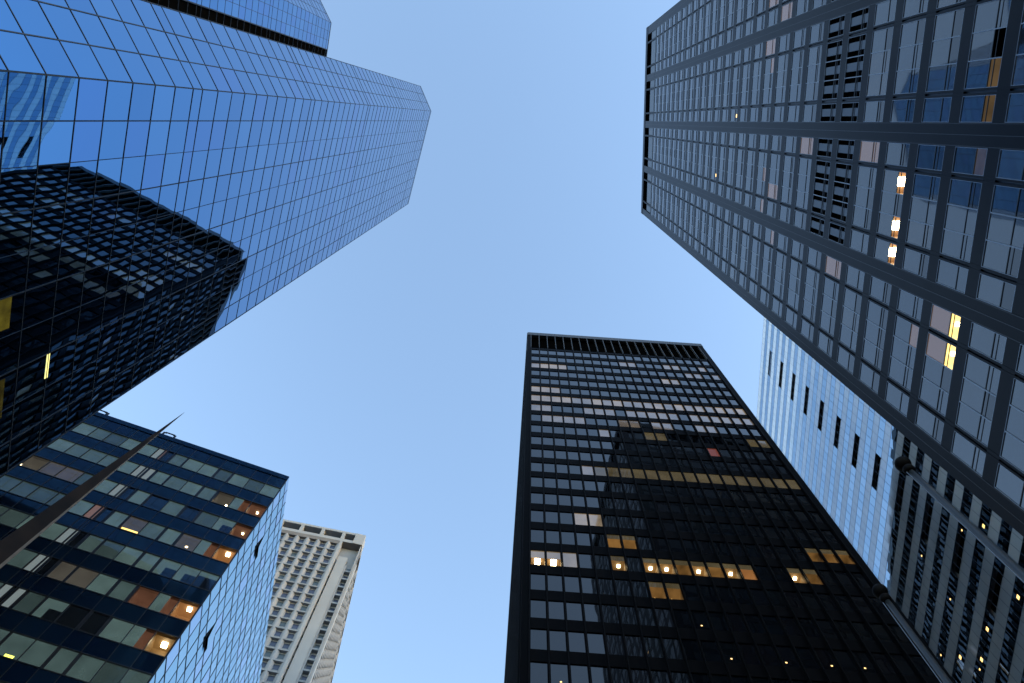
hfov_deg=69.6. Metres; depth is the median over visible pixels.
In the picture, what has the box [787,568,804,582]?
window
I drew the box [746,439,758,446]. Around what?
window
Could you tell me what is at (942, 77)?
window
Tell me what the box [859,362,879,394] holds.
window
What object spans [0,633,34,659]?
window
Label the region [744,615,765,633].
window
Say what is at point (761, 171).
window
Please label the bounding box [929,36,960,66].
window
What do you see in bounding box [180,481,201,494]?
window
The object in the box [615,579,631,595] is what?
window
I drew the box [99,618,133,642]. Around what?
window
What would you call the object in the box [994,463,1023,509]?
window
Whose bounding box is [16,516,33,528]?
window
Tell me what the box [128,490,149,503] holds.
window
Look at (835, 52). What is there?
window
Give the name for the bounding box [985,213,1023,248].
window
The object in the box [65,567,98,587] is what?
window
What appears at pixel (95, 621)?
window
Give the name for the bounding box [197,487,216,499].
window
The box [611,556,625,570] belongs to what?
window
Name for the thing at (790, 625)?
window
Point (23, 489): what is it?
window
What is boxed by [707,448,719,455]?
window
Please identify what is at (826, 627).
window
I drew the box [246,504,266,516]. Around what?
window
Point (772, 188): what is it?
window
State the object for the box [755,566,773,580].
window
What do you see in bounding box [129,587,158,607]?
window
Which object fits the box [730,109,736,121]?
window
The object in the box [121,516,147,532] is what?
window
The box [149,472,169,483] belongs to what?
window
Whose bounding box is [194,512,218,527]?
window
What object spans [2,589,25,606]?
window
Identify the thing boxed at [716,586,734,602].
window
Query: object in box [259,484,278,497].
window
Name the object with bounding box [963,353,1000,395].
window
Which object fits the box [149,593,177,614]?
window
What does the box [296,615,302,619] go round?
window
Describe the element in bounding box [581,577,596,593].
window
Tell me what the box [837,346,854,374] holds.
window
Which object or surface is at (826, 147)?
window
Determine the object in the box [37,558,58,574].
window
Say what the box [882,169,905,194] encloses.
window
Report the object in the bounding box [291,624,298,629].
window
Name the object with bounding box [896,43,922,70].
window
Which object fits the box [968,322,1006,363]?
window
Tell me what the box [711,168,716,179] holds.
window
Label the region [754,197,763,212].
window
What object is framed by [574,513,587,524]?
window
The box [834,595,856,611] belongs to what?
window
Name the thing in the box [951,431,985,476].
window
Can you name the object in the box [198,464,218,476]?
window
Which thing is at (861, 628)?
window
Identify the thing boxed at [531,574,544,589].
window
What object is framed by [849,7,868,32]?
window
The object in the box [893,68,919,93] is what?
window
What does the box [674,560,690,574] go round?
window
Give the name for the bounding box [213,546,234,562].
window
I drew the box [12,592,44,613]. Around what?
window
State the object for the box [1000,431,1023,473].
window
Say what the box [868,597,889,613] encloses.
window
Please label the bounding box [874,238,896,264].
window
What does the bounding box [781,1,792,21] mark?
window
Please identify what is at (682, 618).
window
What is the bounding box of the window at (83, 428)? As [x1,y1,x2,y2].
[72,423,96,434]
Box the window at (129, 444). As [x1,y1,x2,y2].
[120,439,140,449]
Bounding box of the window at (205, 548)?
[193,540,217,557]
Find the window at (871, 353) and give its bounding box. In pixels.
[862,339,882,370]
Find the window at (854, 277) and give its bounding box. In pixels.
[845,265,864,291]
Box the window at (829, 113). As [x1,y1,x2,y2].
[820,103,835,121]
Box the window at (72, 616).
[55,605,89,627]
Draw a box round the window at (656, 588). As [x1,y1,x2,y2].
[648,582,665,598]
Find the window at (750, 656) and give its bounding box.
[738,643,760,664]
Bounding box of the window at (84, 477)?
[73,473,92,484]
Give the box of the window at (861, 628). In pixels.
[852,622,875,640]
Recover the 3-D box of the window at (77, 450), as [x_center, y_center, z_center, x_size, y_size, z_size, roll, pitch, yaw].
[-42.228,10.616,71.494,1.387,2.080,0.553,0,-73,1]
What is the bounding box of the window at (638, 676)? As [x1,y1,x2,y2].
[631,669,649,682]
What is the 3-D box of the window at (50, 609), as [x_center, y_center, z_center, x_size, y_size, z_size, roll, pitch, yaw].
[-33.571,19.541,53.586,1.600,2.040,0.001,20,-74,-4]
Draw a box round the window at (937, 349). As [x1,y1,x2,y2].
[925,332,955,370]
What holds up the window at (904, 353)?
in the dark tower at (835, 188)
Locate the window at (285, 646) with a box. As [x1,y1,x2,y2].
[282,643,289,648]
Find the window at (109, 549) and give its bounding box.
[94,540,124,558]
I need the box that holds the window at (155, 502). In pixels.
[143,495,168,510]
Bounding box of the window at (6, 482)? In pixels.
[0,475,21,490]
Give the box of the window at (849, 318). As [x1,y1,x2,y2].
[841,306,859,333]
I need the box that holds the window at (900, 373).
[888,356,912,391]
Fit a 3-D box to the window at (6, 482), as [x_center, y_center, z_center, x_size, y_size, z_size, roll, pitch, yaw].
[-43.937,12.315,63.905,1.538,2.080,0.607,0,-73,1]
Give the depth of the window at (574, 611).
61.95 m
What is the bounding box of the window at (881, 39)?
[871,26,893,52]
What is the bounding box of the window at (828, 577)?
[818,570,839,585]
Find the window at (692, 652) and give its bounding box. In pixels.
[681,639,702,660]
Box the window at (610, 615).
[602,605,618,622]
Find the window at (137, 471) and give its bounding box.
[131,466,144,475]
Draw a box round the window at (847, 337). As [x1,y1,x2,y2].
[839,324,857,351]
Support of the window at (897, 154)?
in the dark tower at (835, 188)
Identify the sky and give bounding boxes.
[98,0,763,682]
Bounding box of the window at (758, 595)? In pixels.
[750,589,769,605]
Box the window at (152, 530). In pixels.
[139,522,164,538]
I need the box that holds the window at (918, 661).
[909,655,935,676]
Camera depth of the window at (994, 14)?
34.92 m
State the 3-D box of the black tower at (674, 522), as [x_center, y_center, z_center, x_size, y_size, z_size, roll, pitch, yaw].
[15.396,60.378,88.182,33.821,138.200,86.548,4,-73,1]
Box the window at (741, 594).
[733,588,752,604]
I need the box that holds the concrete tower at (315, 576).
[259,519,365,682]
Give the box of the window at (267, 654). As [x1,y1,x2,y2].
[264,651,271,656]
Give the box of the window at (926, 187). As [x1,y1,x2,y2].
[911,174,940,201]
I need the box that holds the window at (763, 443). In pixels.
[758,440,769,447]
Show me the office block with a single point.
(154, 560)
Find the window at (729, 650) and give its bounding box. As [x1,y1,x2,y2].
[719,642,741,663]
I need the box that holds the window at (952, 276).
[936,259,968,293]
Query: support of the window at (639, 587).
in the black tower at (674, 522)
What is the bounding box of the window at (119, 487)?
[109,484,123,495]
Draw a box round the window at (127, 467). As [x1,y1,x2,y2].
[117,461,138,473]
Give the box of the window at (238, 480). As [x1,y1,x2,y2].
[228,474,248,486]
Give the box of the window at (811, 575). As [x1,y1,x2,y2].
[802,569,822,583]
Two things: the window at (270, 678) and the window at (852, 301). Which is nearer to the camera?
the window at (852, 301)
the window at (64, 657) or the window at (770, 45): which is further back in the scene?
the window at (770, 45)
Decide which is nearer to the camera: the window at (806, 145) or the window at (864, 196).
the window at (864, 196)
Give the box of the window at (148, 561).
[135,553,159,570]
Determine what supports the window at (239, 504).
in the office block
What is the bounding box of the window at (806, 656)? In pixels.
[795,647,819,668]
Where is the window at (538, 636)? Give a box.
[531,629,546,649]
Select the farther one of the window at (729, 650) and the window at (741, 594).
the window at (741, 594)
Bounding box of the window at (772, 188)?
[767,183,777,199]
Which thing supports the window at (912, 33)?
in the dark tower at (835, 188)
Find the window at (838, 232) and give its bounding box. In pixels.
[828,222,844,244]
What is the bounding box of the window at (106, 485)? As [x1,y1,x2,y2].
[94,480,117,493]
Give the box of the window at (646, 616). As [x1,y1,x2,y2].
[637,607,655,625]
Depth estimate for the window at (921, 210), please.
41.29 m
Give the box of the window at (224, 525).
[212,517,235,532]
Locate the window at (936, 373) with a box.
[922,355,951,393]
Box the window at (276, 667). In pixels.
[272,664,279,670]
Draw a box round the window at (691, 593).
[682,584,700,600]
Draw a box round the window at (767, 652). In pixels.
[757,645,780,665]
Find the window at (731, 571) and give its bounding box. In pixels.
[723,564,740,578]
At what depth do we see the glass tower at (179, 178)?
37.97 m
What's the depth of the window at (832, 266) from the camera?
53.76 m
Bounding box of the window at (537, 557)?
[531,550,544,564]
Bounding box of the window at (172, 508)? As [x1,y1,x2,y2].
[161,501,183,515]
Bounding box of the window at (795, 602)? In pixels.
[783,591,804,607]
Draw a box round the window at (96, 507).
[84,505,100,517]
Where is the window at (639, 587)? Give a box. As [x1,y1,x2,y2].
[632,581,648,596]
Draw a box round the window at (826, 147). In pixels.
[817,138,832,156]
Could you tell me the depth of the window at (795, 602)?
65.44 m
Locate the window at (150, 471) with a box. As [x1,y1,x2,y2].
[141,469,155,478]
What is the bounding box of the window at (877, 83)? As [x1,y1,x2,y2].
[866,73,887,95]
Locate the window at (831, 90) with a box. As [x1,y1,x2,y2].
[822,79,838,99]
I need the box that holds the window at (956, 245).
[940,229,973,262]
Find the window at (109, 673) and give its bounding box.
[90,662,127,682]
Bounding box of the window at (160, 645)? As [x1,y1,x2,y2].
[145,634,175,656]
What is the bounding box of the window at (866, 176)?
[856,166,876,188]
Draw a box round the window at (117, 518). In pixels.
[104,512,127,526]
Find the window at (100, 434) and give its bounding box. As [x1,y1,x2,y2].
[88,428,110,439]
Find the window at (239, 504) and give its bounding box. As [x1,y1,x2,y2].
[229,497,250,511]
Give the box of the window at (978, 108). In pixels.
[959,94,995,122]
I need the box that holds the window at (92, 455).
[80,449,106,462]
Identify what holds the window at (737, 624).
in the black tower at (674, 522)
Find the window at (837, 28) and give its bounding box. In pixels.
[828,15,844,38]
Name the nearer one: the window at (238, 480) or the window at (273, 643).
the window at (238, 480)
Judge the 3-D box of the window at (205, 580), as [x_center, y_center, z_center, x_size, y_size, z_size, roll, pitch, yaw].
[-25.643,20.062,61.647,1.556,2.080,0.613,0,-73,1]
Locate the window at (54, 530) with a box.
[39,523,67,539]
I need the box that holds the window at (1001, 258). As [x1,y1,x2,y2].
[981,240,1022,277]
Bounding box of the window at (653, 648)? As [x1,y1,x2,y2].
[644,637,663,657]
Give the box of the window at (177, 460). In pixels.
[168,455,186,465]
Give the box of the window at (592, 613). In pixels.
[584,603,600,621]
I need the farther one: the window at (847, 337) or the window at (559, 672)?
the window at (559, 672)
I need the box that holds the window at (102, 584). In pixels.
[86,574,117,594]
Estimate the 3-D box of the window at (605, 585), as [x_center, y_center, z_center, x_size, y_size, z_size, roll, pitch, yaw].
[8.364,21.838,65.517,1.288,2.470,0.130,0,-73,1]
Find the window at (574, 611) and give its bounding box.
[566,602,582,620]
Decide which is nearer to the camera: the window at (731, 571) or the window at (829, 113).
the window at (829, 113)
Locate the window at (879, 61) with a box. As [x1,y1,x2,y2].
[868,50,890,74]
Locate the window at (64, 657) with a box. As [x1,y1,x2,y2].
[44,648,78,673]
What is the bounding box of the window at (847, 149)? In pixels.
[836,139,854,159]
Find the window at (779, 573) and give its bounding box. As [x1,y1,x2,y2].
[771,567,789,581]
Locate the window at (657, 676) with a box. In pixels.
[651,670,669,682]
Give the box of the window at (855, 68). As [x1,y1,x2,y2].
[845,55,863,77]
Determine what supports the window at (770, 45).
in the dark tower at (835, 188)
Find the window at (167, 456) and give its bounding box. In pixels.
[161,452,173,460]
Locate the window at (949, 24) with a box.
[932,8,964,40]
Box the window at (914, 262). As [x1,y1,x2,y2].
[902,248,929,277]
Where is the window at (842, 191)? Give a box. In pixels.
[832,181,849,202]
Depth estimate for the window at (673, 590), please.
66.10 m
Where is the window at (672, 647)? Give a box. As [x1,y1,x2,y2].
[662,638,682,658]
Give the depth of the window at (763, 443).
98.01 m
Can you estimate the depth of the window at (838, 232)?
53.15 m
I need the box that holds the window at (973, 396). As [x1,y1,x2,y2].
[959,377,995,421]
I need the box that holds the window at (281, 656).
[277,653,284,659]
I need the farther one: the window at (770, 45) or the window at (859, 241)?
the window at (770, 45)
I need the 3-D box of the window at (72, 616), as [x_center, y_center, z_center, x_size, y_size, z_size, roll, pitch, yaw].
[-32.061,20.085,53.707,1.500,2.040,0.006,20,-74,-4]
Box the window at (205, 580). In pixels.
[192,571,218,590]
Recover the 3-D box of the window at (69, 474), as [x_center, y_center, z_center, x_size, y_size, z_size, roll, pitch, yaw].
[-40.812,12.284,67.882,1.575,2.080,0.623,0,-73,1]
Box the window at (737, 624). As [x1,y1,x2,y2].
[726,613,746,631]
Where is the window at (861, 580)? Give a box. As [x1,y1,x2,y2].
[850,572,871,587]
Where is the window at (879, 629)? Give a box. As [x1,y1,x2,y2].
[869,623,894,642]
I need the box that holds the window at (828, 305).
[821,293,836,318]
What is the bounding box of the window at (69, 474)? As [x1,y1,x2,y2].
[55,467,83,481]
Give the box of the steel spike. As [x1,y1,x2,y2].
[0,414,181,567]
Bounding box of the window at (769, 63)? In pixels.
[764,58,773,74]
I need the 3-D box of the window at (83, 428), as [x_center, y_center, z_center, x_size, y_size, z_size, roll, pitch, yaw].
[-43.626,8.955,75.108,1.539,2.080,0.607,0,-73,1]
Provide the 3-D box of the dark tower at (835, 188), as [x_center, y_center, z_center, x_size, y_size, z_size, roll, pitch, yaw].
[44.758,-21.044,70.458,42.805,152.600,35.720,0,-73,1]
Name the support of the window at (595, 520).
in the black tower at (674, 522)
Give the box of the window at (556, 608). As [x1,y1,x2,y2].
[548,601,563,618]
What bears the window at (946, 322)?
in the dark tower at (835, 188)
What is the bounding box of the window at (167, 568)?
[153,559,181,577]
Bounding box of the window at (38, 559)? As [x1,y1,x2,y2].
[24,555,45,570]
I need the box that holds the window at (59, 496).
[47,493,64,504]
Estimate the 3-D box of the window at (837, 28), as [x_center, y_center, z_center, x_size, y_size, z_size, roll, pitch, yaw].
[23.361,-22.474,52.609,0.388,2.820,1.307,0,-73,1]
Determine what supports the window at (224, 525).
in the office block
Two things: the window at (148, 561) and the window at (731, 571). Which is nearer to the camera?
the window at (148, 561)
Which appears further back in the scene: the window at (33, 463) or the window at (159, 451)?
the window at (159, 451)
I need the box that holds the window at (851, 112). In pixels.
[840,102,858,121]
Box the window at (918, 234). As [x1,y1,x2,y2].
[906,220,933,249]
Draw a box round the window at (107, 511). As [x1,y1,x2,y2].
[95,509,112,521]
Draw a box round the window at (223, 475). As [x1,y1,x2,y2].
[214,469,231,480]
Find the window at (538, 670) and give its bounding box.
[530,662,547,682]
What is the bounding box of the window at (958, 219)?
[943,204,977,236]
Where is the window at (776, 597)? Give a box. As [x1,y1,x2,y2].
[766,590,786,606]
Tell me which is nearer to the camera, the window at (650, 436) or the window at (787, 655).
the window at (787, 655)
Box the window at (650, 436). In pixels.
[644,433,655,439]
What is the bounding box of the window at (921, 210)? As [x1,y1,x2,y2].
[908,197,936,225]
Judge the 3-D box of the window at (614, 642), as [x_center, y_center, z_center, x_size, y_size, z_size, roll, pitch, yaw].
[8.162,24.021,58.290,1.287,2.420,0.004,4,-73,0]
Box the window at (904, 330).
[893,315,918,348]
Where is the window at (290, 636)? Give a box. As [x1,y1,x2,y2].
[287,633,294,638]
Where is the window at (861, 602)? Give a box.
[851,596,873,612]
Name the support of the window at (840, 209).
in the dark tower at (835, 188)
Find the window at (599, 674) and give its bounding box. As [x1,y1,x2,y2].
[591,666,608,682]
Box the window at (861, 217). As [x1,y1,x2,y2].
[852,205,871,229]
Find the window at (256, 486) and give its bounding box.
[244,479,263,491]
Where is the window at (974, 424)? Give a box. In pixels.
[955,401,991,446]
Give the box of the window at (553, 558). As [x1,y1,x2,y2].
[547,551,560,565]
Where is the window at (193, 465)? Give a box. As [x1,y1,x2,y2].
[182,459,203,471]
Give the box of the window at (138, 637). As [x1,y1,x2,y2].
[122,625,154,649]
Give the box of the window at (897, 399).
[885,382,908,417]
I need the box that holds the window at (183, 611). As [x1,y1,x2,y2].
[170,600,198,620]
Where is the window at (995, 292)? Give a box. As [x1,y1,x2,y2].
[976,273,1015,311]
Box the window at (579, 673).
[571,665,588,682]
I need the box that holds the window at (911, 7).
[902,0,927,17]
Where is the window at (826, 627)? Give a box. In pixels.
[816,620,839,638]
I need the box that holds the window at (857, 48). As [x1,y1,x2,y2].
[847,34,865,57]
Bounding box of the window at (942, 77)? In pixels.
[925,63,956,91]
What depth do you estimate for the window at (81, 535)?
60.85 m
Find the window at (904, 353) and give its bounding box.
[890,336,915,369]
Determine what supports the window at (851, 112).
in the dark tower at (835, 188)
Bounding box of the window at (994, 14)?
[972,0,1010,32]
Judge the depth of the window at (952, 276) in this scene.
38.47 m
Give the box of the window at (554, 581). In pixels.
[548,575,562,590]
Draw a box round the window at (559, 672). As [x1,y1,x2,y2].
[551,663,567,682]
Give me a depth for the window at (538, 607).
61.99 m
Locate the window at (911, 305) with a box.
[897,289,922,321]
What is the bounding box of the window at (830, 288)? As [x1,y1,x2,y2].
[823,277,838,301]
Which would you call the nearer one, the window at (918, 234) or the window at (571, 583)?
the window at (918, 234)
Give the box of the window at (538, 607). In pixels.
[531,600,545,617]
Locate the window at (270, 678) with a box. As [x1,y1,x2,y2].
[266,675,274,681]
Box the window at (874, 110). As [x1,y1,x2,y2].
[863,101,884,121]
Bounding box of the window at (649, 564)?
[642,558,658,572]
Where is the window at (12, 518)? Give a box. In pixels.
[0,509,28,526]
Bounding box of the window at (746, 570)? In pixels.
[739,565,756,579]
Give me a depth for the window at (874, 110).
47.01 m
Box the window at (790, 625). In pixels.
[780,617,802,635]
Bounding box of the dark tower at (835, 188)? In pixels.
[641,0,1023,536]
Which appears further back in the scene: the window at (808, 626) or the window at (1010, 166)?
the window at (808, 626)
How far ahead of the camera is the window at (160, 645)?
55.32 m
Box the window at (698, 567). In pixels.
[690,561,706,575]
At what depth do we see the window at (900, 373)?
44.07 m
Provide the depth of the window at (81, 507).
64.46 m
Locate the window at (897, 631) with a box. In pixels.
[888,625,911,643]
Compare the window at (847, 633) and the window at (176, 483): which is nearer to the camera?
the window at (847, 633)
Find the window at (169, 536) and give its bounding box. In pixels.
[158,529,180,544]
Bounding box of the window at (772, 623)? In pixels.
[762,616,783,634]
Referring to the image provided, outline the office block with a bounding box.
[0,410,288,682]
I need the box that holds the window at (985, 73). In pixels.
[964,57,1001,88]
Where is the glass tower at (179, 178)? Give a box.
[0,0,430,476]
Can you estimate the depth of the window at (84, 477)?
68.06 m
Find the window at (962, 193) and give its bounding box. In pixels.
[947,179,981,209]
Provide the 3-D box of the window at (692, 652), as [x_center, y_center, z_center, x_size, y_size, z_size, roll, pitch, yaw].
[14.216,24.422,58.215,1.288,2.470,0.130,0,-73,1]
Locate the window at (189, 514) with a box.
[179,507,199,520]
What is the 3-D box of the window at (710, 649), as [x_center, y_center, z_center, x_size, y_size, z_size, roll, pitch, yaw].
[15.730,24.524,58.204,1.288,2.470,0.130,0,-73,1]
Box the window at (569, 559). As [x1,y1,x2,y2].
[563,552,576,566]
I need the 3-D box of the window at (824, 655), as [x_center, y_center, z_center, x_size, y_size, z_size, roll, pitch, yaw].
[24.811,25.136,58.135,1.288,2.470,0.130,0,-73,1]
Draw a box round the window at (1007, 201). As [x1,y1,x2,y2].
[990,185,1023,218]
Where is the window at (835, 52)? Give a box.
[826,40,842,61]
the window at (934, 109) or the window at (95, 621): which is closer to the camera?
the window at (934, 109)
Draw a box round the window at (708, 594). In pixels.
[699,585,717,601]
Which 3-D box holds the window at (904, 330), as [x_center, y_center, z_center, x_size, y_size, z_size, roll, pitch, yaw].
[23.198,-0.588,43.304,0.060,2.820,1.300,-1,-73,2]
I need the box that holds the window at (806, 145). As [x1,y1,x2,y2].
[800,137,813,154]
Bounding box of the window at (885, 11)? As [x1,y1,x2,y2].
[874,0,896,25]
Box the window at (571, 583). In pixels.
[564,576,579,592]
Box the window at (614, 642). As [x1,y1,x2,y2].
[606,634,624,654]
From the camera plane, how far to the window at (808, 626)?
61.82 m
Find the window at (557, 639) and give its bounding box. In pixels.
[549,630,565,650]
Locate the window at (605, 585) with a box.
[598,578,613,594]
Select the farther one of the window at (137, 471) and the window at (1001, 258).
the window at (137, 471)
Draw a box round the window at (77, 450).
[64,444,89,456]
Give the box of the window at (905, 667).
[890,654,917,675]
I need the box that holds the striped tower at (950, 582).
[756,317,1023,682]
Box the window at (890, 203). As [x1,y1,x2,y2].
[879,191,902,216]
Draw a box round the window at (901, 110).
[890,99,915,121]
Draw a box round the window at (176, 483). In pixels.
[164,476,186,489]
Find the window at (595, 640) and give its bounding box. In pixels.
[587,633,604,653]
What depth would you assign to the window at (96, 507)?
64.54 m
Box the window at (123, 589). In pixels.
[109,581,136,600]
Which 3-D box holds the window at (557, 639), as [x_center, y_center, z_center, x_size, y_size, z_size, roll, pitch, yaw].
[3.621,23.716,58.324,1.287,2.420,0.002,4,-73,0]
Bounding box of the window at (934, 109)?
[921,97,951,121]
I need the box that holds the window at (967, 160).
[952,147,987,175]
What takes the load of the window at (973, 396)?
in the dark tower at (835, 188)
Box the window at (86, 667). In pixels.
[66,655,104,681]
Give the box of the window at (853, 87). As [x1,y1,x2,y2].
[842,76,861,97]
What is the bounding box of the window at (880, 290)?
[869,276,891,304]
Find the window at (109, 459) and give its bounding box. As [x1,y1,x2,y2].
[98,455,117,465]
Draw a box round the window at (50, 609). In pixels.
[32,598,68,620]
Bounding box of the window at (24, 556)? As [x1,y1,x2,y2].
[7,549,36,567]
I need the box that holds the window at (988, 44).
[968,27,1006,61]
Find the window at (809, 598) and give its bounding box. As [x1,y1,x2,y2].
[800,592,821,608]
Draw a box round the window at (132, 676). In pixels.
[120,669,150,682]
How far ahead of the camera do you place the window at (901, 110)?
43.42 m
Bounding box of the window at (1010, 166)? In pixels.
[996,149,1023,180]
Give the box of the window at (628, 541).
[622,536,636,548]
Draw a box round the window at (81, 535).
[68,532,86,546]
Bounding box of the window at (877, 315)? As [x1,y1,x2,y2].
[866,300,887,330]
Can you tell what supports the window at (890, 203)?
in the dark tower at (835, 188)
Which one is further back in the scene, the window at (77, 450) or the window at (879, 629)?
the window at (77, 450)
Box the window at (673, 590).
[665,583,683,599]
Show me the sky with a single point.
(385, 380)
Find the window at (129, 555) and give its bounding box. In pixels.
[114,547,142,564]
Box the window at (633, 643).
[625,635,643,656]
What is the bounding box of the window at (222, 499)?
[212,492,234,506]
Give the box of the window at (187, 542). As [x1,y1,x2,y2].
[175,534,201,550]
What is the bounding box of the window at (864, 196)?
[854,186,874,209]
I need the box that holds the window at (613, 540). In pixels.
[607,535,620,547]
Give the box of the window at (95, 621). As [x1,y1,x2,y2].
[78,612,108,634]
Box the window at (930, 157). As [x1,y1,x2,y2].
[915,144,944,170]
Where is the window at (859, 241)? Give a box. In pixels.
[849,229,868,254]
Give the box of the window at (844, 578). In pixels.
[834,571,855,586]
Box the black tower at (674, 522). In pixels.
[504,332,955,682]
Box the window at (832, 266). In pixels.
[825,255,841,279]
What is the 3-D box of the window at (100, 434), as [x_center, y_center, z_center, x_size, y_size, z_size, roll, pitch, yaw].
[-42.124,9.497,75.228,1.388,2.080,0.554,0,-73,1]
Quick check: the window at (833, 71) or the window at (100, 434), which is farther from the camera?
the window at (100, 434)
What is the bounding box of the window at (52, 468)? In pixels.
[39,462,65,475]
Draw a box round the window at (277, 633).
[274,631,281,636]
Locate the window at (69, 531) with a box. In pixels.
[56,528,74,542]
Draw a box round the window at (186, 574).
[172,565,199,583]
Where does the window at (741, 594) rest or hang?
in the black tower at (674, 522)
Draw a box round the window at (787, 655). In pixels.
[776,646,800,667]
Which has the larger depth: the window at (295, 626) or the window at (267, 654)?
the window at (295, 626)
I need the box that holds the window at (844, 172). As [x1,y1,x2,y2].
[834,163,851,183]
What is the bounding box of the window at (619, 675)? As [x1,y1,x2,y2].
[611,667,629,682]
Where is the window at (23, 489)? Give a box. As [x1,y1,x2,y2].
[9,481,38,496]
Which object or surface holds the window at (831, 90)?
in the dark tower at (835, 188)
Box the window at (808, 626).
[798,618,820,636]
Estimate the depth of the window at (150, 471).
72.11 m
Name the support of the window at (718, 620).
in the black tower at (674, 522)
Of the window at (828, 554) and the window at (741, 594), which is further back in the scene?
the window at (828, 554)
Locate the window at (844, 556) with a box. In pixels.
[835,550,854,563]
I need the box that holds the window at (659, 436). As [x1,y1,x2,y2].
[655,433,666,440]
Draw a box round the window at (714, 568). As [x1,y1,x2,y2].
[707,563,723,577]
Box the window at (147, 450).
[138,445,157,455]
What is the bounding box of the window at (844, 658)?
[833,650,858,671]
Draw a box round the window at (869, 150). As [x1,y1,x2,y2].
[859,141,879,162]
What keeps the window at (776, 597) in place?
in the black tower at (674, 522)
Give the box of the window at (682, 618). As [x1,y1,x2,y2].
[673,610,691,627]
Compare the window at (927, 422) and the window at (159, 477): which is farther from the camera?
the window at (159, 477)
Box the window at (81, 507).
[69,500,93,515]
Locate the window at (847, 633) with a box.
[834,621,857,639]
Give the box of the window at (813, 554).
[804,548,823,561]
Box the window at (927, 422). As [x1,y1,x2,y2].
[915,404,943,444]
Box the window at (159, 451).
[151,449,163,457]
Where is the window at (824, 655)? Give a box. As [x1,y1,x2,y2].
[814,649,838,669]
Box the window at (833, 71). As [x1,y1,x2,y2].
[824,60,840,80]
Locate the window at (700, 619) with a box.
[691,611,710,629]
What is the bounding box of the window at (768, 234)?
[764,227,773,244]
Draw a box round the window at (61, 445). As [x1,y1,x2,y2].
[47,438,74,451]
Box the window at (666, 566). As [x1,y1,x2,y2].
[658,559,674,573]
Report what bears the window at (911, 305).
in the dark tower at (835, 188)
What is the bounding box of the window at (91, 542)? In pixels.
[78,535,103,551]
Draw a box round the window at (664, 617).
[655,608,673,626]
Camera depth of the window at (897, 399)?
44.51 m
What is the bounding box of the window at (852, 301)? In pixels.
[843,288,861,314]
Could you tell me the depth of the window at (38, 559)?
57.05 m
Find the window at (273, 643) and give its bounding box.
[269,641,276,646]
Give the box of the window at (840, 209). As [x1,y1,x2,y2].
[830,199,847,221]
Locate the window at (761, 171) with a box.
[756,166,765,181]
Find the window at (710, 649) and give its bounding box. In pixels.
[700,641,721,661]
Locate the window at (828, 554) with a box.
[820,549,838,562]
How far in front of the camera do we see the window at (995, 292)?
34.82 m
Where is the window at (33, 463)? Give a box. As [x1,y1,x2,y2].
[21,456,49,470]
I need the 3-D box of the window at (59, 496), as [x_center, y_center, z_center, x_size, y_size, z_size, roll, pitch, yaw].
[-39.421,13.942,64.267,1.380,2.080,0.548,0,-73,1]
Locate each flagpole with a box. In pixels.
[872,584,951,682]
[894,456,1023,582]
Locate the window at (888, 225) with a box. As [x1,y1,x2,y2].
[877,212,899,238]
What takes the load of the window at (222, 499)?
in the office block
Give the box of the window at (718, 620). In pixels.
[708,612,728,630]
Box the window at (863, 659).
[852,651,878,672]
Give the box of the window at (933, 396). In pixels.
[919,377,948,416]
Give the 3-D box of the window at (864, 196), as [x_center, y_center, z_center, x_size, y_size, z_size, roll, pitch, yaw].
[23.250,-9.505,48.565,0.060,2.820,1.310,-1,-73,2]
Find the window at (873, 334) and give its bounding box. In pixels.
[864,320,885,350]
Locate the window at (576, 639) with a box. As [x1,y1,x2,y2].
[568,631,585,652]
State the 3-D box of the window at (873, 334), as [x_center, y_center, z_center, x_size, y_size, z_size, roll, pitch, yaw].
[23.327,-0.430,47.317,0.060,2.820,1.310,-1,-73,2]
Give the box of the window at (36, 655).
[18,640,56,666]
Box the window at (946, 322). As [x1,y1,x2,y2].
[929,304,960,340]
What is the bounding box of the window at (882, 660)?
[871,653,898,674]
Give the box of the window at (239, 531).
[230,523,250,538]
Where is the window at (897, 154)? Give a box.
[885,142,909,166]
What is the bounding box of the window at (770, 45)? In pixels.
[765,38,775,55]
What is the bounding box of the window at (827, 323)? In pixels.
[819,311,834,336]
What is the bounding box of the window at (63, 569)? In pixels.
[47,562,76,580]
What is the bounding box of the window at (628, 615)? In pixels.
[619,606,637,624]
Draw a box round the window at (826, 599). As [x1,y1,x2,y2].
[818,594,839,610]
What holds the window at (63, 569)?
in the office block
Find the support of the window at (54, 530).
in the office block
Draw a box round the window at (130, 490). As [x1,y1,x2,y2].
[119,488,134,498]
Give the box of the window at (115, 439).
[103,433,127,445]
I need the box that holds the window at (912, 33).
[899,18,925,47]
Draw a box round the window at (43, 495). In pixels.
[26,487,57,502]
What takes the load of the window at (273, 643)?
in the concrete tower at (315, 576)
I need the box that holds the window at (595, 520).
[589,514,601,525]

